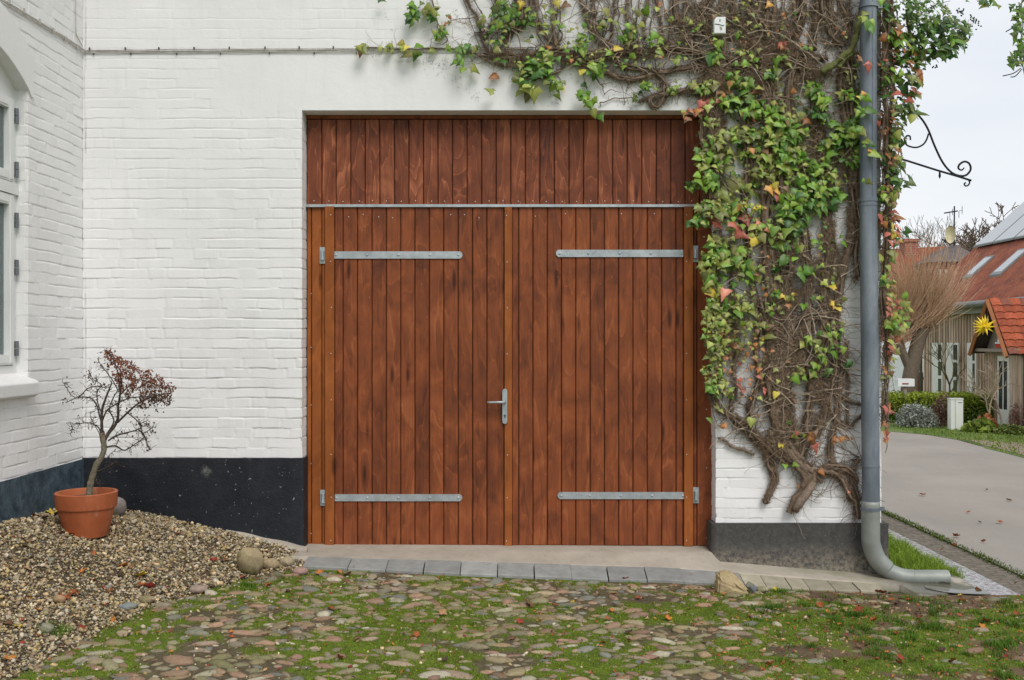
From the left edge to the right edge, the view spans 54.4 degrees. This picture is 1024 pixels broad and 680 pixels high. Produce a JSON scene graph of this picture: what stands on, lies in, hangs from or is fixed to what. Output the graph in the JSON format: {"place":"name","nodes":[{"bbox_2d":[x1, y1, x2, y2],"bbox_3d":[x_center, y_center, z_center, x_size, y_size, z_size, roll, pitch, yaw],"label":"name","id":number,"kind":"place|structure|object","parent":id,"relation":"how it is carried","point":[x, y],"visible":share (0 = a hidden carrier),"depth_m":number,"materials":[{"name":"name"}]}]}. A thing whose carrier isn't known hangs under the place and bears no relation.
{"place":"outdoors","nodes":[
{"label":"outdoors","id":0,"kind":"place"},
{"bbox_2d":[0,514,1023,679],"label":"ground","id":1,"kind":"structure","parent":0,"point":[480,663],"depth_m":5.28,"materials":[{"name":"green plant"}]},
{"bbox_2d":[52,595,65,603],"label":"stone","id":2,"kind":"object","parent":1,"relation":"on","point":[58,599],"visible":1,"depth_m":5.27,"materials":[{"name":"beige stone"}]},
{"bbox_2d":[0,508,362,679],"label":"gravel","id":3,"kind":"structure","parent":1,"relation":"on","point":[127,517],"depth_m":5.73,"materials":[{"name":"beige gravel"}]},
{"bbox_2d":[4,654,15,659],"bbox_3d":[-2.322,1.467,4.599,0.053,0.015,0.050,11,8,-34],"label":"fallen leaf","id":4,"kind":"object","parent":3,"relation":"on","point":[10,656],"visible":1,"depth_m":4.61,"materials":[{"name":"orange plant"}]},
{"bbox_2d":[39,623,54,633],"bbox_3d":[-2.318,1.439,4.963,0.072,0.056,0.060,0,0,0],"label":"stone","id":5,"kind":"object","parent":3,"relation":"on","point":[46,627],"visible":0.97,"depth_m":4.94,"materials":[{"name":"grey stone"}]},
{"bbox_2d":[68,588,76,594],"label":"fallen leaf","id":6,"kind":"object","parent":3,"relation":"on","point":[73,591],"visible":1,"depth_m":5.43,"materials":[{"name":"orange plant"}]},
{"bbox_2d":[54,487,117,538],"bbox_3d":[-2.622,1.069,6.134,0.365,0.271,0.365,0,0,0],"label":"flower pot","id":7,"kind":"object","parent":3,"relation":"on","point":[81,513],"visible":0.97,"depth_m":6.01,"materials":[{"name":"ceramic"}]},
{"bbox_2d":[61,347,176,494],"bbox_3d":[-2.406,0.498,6.133,0.826,0.927,0.522,0,0,0],"label":"tree","id":8,"kind":"object","parent":7,"relation":"on","point":[161,397],"visible":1,"depth_m":6.12,"materials":[{"name":"brown plant"}]},
{"bbox_2d":[113,497,126,515],"bbox_3d":[-2.648,1.108,6.612,0.172,0.143,0.134,0,0,0],"label":"stone","id":9,"kind":"object","parent":3,"relation":"on","point":[120,508],"visible":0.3,"depth_m":6.58,"materials":[{"name":"grey stone"}]},
{"bbox_2d":[118,602,137,609],"bbox_3d":[-2.121,1.470,5.493,0.106,0.041,0.092,0,0,0],"label":"stone","id":10,"kind":"object","parent":3,"relation":"on","point":[128,605],"visible":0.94,"depth_m":5.47,"materials":[{"name":"grey stone"}]},
{"bbox_2d":[135,571,147,575],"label":"fallen leaf","id":11,"kind":"object","parent":3,"relation":"on","point":[142,573],"visible":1,"depth_m":5.83,"materials":[{"name":"yellow plant"}]},
{"bbox_2d":[139,595,155,603],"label":"stone","id":12,"kind":"object","parent":3,"relation":"on","point":[148,599],"visible":0.98,"depth_m":5.59,"materials":[{"name":"beige stone"}]},
{"bbox_2d":[144,581,155,587],"bbox_3d":[-2.100,1.422,5.764,0.074,0.022,0.069,-28,-41,28],"label":"fallen leaf","id":13,"kind":"object","parent":3,"relation":"on","point":[151,584],"visible":1,"depth_m":5.75,"materials":[{"name":"red plant"}]},
{"bbox_2d":[237,547,263,574],"bbox_3d":[-1.663,1.397,6.292,0.152,0.182,0.142,0,0,-33],"label":"boulder","id":14,"kind":"object","parent":3,"relation":"on","point":[250,561],"visible":1,"depth_m":6.24,"materials":[{"name":"stone"}]},
{"bbox_2d":[263,558,279,569],"bbox_3d":[-1.559,1.444,6.416,0.125,0.075,0.100,0,0,0],"label":"stone","id":15,"kind":"object","parent":3,"relation":"on","point":[273,563],"visible":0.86,"depth_m":6.38,"materials":[{"name":"beige stone"}]},
{"bbox_2d":[279,556,294,566],"bbox_3d":[-1.468,1.448,6.492,0.094,0.076,0.094,0,0,-31],"label":"stone","id":16,"kind":"object","parent":3,"relation":"on","point":[287,561],"visible":0.94,"depth_m":6.46,"materials":[{"name":"beige stone"}]},
{"bbox_2d":[189,585,207,593],"bbox_3d":[-1.848,1.470,5.865,0.109,0.052,0.095,0,0,0],"label":"stone","id":17,"kind":"object","parent":1,"relation":"on","point":[197,589],"visible":1,"depth_m":5.83,"materials":[{"name":"beige stone"}]},
{"bbox_2d":[292,567,307,575],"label":"stone","id":18,"kind":"object","parent":1,"relation":"on","point":[301,571],"visible":0.98,"depth_m":6.27,"materials":[{"name":"pink stone"}]},
{"bbox_2d":[437,609,446,614],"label":"fallen leaf","id":19,"kind":"object","parent":1,"relation":"on","point":[441,611],"visible":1,"depth_m":5.52,"materials":[{"name":"orange plant"}]},
{"bbox_2d":[1,522,1023,679],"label":"leaf litter","id":20,"kind":"object","parent":1,"relation":"on","point":[591,672],"visible":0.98,"depth_m":5.39,"materials":[{"name":"orange plant"}]},
{"bbox_2d":[9,557,1023,679],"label":"moss","id":21,"kind":"object","parent":1,"relation":"on","point":[473,658],"visible":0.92,"depth_m":5.26,"materials":[{"name":"green plant"}]},
{"bbox_2d":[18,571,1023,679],"bbox_3d":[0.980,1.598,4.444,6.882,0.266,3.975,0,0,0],"label":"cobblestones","id":22,"kind":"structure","parent":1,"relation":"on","point":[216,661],"depth_m":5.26,"materials":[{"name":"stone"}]},
{"bbox_2d":[412,631,419,636],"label":"fallen leaf","id":23,"kind":"object","parent":22,"relation":"on","point":[416,634],"visible":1,"depth_m":5.13,"materials":[{"name":"orange plant"}]},
{"bbox_2d":[816,601,823,606],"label":"fallen leaf","id":24,"kind":"object","parent":22,"relation":"on","point":[820,604],"visible":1,"depth_m":6.04,"materials":[{"name":"orange plant"}]},
{"bbox_2d":[34,569,1023,679],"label":"grass","id":25,"kind":"structure","parent":1,"relation":"on","point":[999,644],"depth_m":5.61,"materials":[{"name":"green plant"}]},
{"bbox_2d":[38,569,1023,679],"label":"stones","id":26,"kind":"object","parent":1,"relation":"on","point":[526,652],"visible":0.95,"depth_m":5.34,"materials":[{"name":"grey stone"}]},
{"bbox_2d":[303,557,884,593],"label":"kerb","id":27,"kind":"structure","parent":1,"relation":"on","point":[572,572],"depth_m":6.51,"materials":[{"name":"grey concrete"}]},
{"bbox_2d":[291,543,974,595],"bbox_3d":[0.810,1.574,6.750,4.560,0.272,0.649,0,0,0],"label":"apron","id":28,"kind":"object","parent":1,"relation":"on","point":[704,558],"visible":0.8,"depth_m":6.76,"materials":[{"name":"concrete"}]},
{"bbox_2d":[226,530,307,551],"bbox_3d":[-1.695,1.387,6.857,0.570,0.147,0.090,0,0,0],"label":"cement fillet","id":29,"kind":"object","parent":28,"relation":"on","point":[289,545],"visible":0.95,"depth_m":6.88,"materials":[{"name":"concrete"}]},
{"bbox_2d":[714,570,747,594],"bbox_3d":[1.395,1.538,6.293,0.213,0.146,0.175,0,0,0],"label":"boulder","id":30,"kind":"object","parent":1,"relation":"on","point":[725,582],"visible":0.95,"depth_m":6.24,"materials":[{"name":"stone"}]},
{"bbox_2d":[745,581,757,592],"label":"stone","id":31,"kind":"object","parent":1,"relation":"on","point":[752,587],"visible":0.8,"depth_m":6.29,"materials":[{"name":"grey stone"}]},
{"bbox_2d":[757,586,768,592],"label":"stone","id":32,"kind":"object","parent":1,"relation":"on","point":[763,589],"visible":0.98,"depth_m":6.31,"materials":[{"name":"beige stone"}]},
{"bbox_2d":[676,431,1022,545],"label":"terrain","id":33,"kind":"structure","parent":0,"point":[890,431],"depth_m":16.93,"materials":[{"name":"green plant"}]},
{"bbox_2d":[0,0,950,583],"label":"white house","id":34,"kind":"structure","parent":33,"relation":"on","point":[354,298],"depth_m":6.92,"materials":[{"name":"brick"}]},
{"bbox_2d":[0,65,18,373],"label":"window","id":35,"kind":"structure","parent":34,"relation":"in","point":[9,114],"depth_m":6.02,"materials":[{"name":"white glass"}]},
{"bbox_2d":[75,0,82,46],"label":"vertical wire","id":36,"kind":"object","parent":34,"relation":"attached to","point":[75,23],"visible":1,"depth_m":6.78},
{"bbox_2d":[0,0,532,54],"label":"wall cable","id":37,"kind":"object","parent":34,"relation":"attached to","point":[53,31],"depth_m":6.90,"materials":[{"name":"white metal"}]},
{"bbox_2d":[306,115,711,545],"bbox_3d":[-0.009,-0.075,7.040,2.929,3.069,0.128,0,0,0],"label":"garage door","id":38,"kind":"structure","parent":34,"relation":"in","point":[505,347],"depth_m":7.06,"materials":[{"name":"wood"}]},
{"bbox_2d":[355,0,981,541],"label":"ivy","id":39,"kind":"object","parent":34,"relation":"attached to","point":[783,156],"visible":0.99,"depth_m":6.85,"materials":[{"name":"green plant"}]},
{"bbox_2d":[711,17,725,37],"bbox_3d":[1.422,-2.154,6.859,0.082,0.115,0.109,0,0,0],"label":"junction box","id":40,"kind":"object","parent":34,"relation":"attached to","point":[717,23],"visible":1,"depth_m":6.81,"materials":[{"name":"white plastic"}]},
{"bbox_2d":[886,86,971,186],"bbox_3d":[2.904,-1.473,7.074,0.726,0.767,0.030,0,0,0],"label":"wrought iron bracket","id":41,"kind":"object","parent":34,"relation":"attached to","point":[951,173],"visible":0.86,"depth_m":7.07,"materials":[{"name":"black metal"}]},
{"bbox_2d":[919,202,1023,396],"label":"timber house","id":42,"kind":"structure","parent":33,"relation":"on","point":[999,256],"depth_m":23.34,"materials":[{"name":"brown wood"}]},
{"bbox_2d":[932,343,943,392],"bbox_3d":[10.463,0.696,24.450,0.054,1.260,0.600,0,0,0],"label":"window","id":43,"kind":"structure","parent":42,"relation":"in","point":[937,375],"depth_m":24.43,"materials":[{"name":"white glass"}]},
{"bbox_2d":[946,343,959,392],"bbox_3d":[10.463,0.696,23.615,0.054,1.260,0.670,0,0,0],"label":"window","id":44,"kind":"structure","parent":42,"relation":"in","point":[949,365],"depth_m":23.54,"materials":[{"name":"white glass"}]},
{"bbox_2d":[967,343,977,392],"bbox_3d":[10.463,0.696,22.625,0.054,1.260,0.450,0,0,0],"label":"window","id":45,"kind":"structure","parent":42,"relation":"in","point":[972,361],"depth_m":22.56,"materials":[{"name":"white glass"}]},
{"bbox_2d":[969,440,1023,454],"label":"verge","id":46,"kind":"structure","parent":33,"relation":"on","point":[1002,445],"depth_m":15.26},
{"bbox_2d":[881,341,923,392],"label":"white shed","id":47,"kind":"structure","parent":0,"point":[898,371],"depth_m":30.76,"materials":[{"name":"white wood"}]},
{"bbox_2d":[890,592,983,595],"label":"soil","id":48,"kind":"structure","parent":0,"point":[963,594],"depth_m":6.54,"materials":[{"name":"brown soil"}]},
{"bbox_2d":[888,530,965,577],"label":"grass","id":49,"kind":"structure","parent":48,"relation":"on","point":[902,554],"depth_m":7.32,"materials":[{"name":"green plant"}]},
{"bbox_2d":[888,529,1019,597],"bbox_3d":[3.209,1.655,12.654,0.288,0.002,12.520,0,0,0],"label":"gutter","id":50,"kind":"object","parent":48,"relation":"on","point":[973,578],"visible":0.18,"depth_m":6.94,"materials":[{"name":"grey concrete"}]},
{"bbox_2d":[881,512,1023,594],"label":"gutter pavers","id":51,"kind":"object","parent":50,"relation":"on","point":[996,574],"visible":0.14,"depth_m":7.58,"materials":[{"name":"concrete"}]},
{"bbox_2d":[925,585,991,593],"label":"puddle","id":52,"kind":"object","parent":48,"relation":"on","point":[972,591],"visible":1,"depth_m":6.52,"materials":[{"name":"grey liquid"}]},
{"bbox_2d":[880,0,1023,248],"label":"sky","id":53,"kind":"structure","parent":0,"point":[976,112],"materials":[{"name":"white"}]},
{"bbox_2d":[881,431,1023,574],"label":"road","id":54,"kind":"structure","parent":0,"point":[953,479],"depth_m":10.71,"materials":[{"name":"grey asphalt"}]},
{"bbox_2d":[881,506,1023,579],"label":"grass","id":55,"kind":"structure","parent":54,"relation":"on","point":[922,528],"depth_m":8.05,"materials":[{"name":"green plant"}]},
{"bbox_2d":[881,422,1023,457],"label":"lawn","id":56,"kind":"structure","parent":0,"point":[892,429],"depth_m":16.91,"materials":[{"name":"green plant"}]},
{"bbox_2d":[894,401,939,427],"bbox_3d":[7.560,1.384,18.590,0.836,0.540,0.718,0,0,0],"label":"lavender shrub","id":57,"kind":"object","parent":56,"relation":"on","point":[916,416],"visible":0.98,"depth_m":18.50,"materials":[{"name":"grey plant"}]},
{"bbox_2d":[947,398,963,429],"bbox_3d":[8.047,1.345,18.070,0.234,0.581,0.152,0,0,0],"label":"utility box","id":58,"kind":"object","parent":56,"relation":"on","point":[955,413],"visible":0.84,"depth_m":18.00,"materials":[{"name":"white metal"}]},
{"bbox_2d":[960,417,995,432],"bbox_3d":[8.244,1.528,17.580,0.667,0.346,0.562,0,0,0],"label":"leafy plant","id":59,"kind":"object","parent":56,"relation":"on","point":[983,425],"visible":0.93,"depth_m":17.48,"materials":[{"name":"green plant"}]},
{"bbox_2d":[959,364,1003,424],"bbox_3d":[8.682,1.031,18.462,0.802,1.193,0.690,0,0,28],"label":"garden tree","id":60,"kind":"object","parent":56,"relation":"on","point":[981,396],"visible":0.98,"depth_m":18.51,"materials":[{"name":"brown plant"}]},
{"bbox_2d":[977,413,997,426],"bbox_3d":[8.573,1.498,17.995,0.419,0.363,0.365,0,0,0],"label":"leafy plant","id":61,"kind":"object","parent":56,"relation":"on","point":[987,415],"visible":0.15,"depth_m":17.98,"materials":[{"name":"orange plant"}]},
{"bbox_2d":[967,352,1018,418],"bbox_3d":[8.790,0.920,18.424,1.203,1.416,0.848,0,0,-36],"label":"garden tree","id":62,"kind":"object","parent":56,"relation":"on","point":[992,395],"visible":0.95,"depth_m":18.25,"materials":[{"name":"brown plant"}]},
{"bbox_2d":[992,424,1023,434],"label":"leafy plant","id":63,"kind":"object","parent":56,"relation":"on","point":[1007,428],"visible":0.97,"depth_m":17.11,"materials":[{"name":"green plant"}]},
{"bbox_2d":[1006,402,1023,426],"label":"heather shrub","id":64,"kind":"object","parent":56,"relation":"on","point":[1015,422],"visible":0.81,"depth_m":18.55,"materials":[{"name":"brown plant"}]},
{"bbox_2d":[965,0,1023,77],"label":"hanging branch","id":65,"kind":"object","parent":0,"point":[1016,27],"visible":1,"depth_m":7.23,"materials":[{"name":"green plant"}]},
{"label":"lawn","id":66,"kind":"structure","parent":0,"visible":0},
{"bbox_2d":[894,379,914,398],"bbox_3d":[7.765,1.196,19.698,0.326,0.860,0.205,0,0,0],"label":"letter box","id":67,"kind":"object","parent":66,"relation":"on","point":[904,383],"visible":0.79,"depth_m":19.60,"materials":[{"name":"white metal"}]},
{"bbox_2d":[917,372,923,391],"bbox_3d":[11.353,1.251,27.025,1.300,0.750,0.050,0,0,0],"label":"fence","id":68,"kind":"object","parent":66,"relation":"on","point":[922,382],"visible":0.04,"depth_m":27.00,"materials":[{"name":"wood"}]},
{"bbox_2d":[880,239,968,339],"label":"brick house","id":69,"kind":"structure","parent":66,"relation":"on","point":[914,244],"depth_m":41.64,"materials":[{"name":"brick"}]},
{"bbox_2d":[944,206,962,245],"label":"antenna","id":70,"kind":"object","parent":69,"relation":"on","point":[952,211],"visible":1,"depth_m":41.48,"materials":[{"name":"metal"}]},
{"bbox_2d":[941,225,955,244],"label":"satellite dish","id":71,"kind":"object","parent":70,"relation":"attached to","point":[950,233],"visible":1,"depth_m":41.27,"materials":[{"name":"metal"}]},
{"bbox_2d":[898,215,962,246],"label":"bare tree","id":72,"kind":"object","parent":66,"relation":"on","point":[928,235],"visible":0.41,"depth_m":53.93,"materials":[{"name":"brown plant"}]},
{"bbox_2d":[881,228,980,393],"bbox_3d":[8.556,-0.344,21.070,2.946,4.050,2.272,0,0,0],"label":"pollard willow","id":73,"kind":"object","parent":66,"relation":"on","point":[930,306],"visible":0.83,"depth_m":20.86,"materials":[{"name":"brown plant"}]},
{"bbox_2d":[881,389,993,422],"bbox_3d":[8.817,1.338,19.826,3.191,0.732,0.761,0,0,0],"label":"hedge","id":74,"kind":"object","parent":66,"relation":"on","point":[974,406],"visible":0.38,"depth_m":19.57,"materials":[{"name":"green plant"}]},
{"bbox_2d":[929,391,949,426],"bbox_3d":[8.156,1.279,18.809,0.577,0.723,0.524,0,0,0],"label":"heather shrub","id":75,"kind":"object","parent":66,"relation":"on","point":[941,411],"visible":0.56,"depth_m":18.75,"materials":[{"name":"brown plant"}]},
{"bbox_2d":[922,340,966,391],"bbox_3d":[10.145,0.813,23.228,1.340,1.630,0.837,0,0,0],"label":"climbing shrub","id":76,"kind":"object","parent":66,"relation":"on","point":[945,374],"visible":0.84,"depth_m":23.31,"materials":[{"name":"plant"}]},
{"bbox_2d":[945,231,988,251],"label":"bare tree","id":77,"kind":"object","parent":66,"relation":"on","point":[959,236],"depth_m":53.17,"materials":[{"name":"brown plant"}]},
{"bbox_2d":[935,202,1018,251],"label":"bare tree","id":78,"kind":"object","parent":66,"relation":"on","point":[969,245],"visible":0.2,"depth_m":45.72,"materials":[{"name":"brown plant"}]},
{"bbox_2d":[967,298,1023,425],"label":"porch","id":79,"kind":"object","parent":66,"relation":"on","point":[1006,315],"visible":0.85,"depth_m":18.96,"materials":[{"name":"tile"}]},
{"bbox_2d":[972,311,996,335],"bbox_3d":[8.939,-0.375,18.881,0.424,0.646,0.790,0,0,21],"label":"star lantern","id":80,"kind":"object","parent":79,"relation":"hanging from","point":[983,326],"visible":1,"depth_m":18.71,"materials":[{"name":"paper"}]},
{"bbox_2d":[995,340,1000,347],"bbox_3d":[9.320,-0.094,19.000,0.100,0.490,0.260,0,0,0],"label":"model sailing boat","id":81,"kind":"object","parent":79,"relation":"in","point":[997,344],"visible":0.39,"depth_m":19.03,"materials":[{"name":"white"}]},
{"bbox_2d":[997,356,1009,423],"bbox_3d":[9.438,0.966,19.100,0.045,1.320,0.440,0,0,0],"label":"door","id":82,"kind":"structure","parent":79,"relation":"in","point":[1003,394],"depth_m":19.08,"materials":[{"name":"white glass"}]}
]}

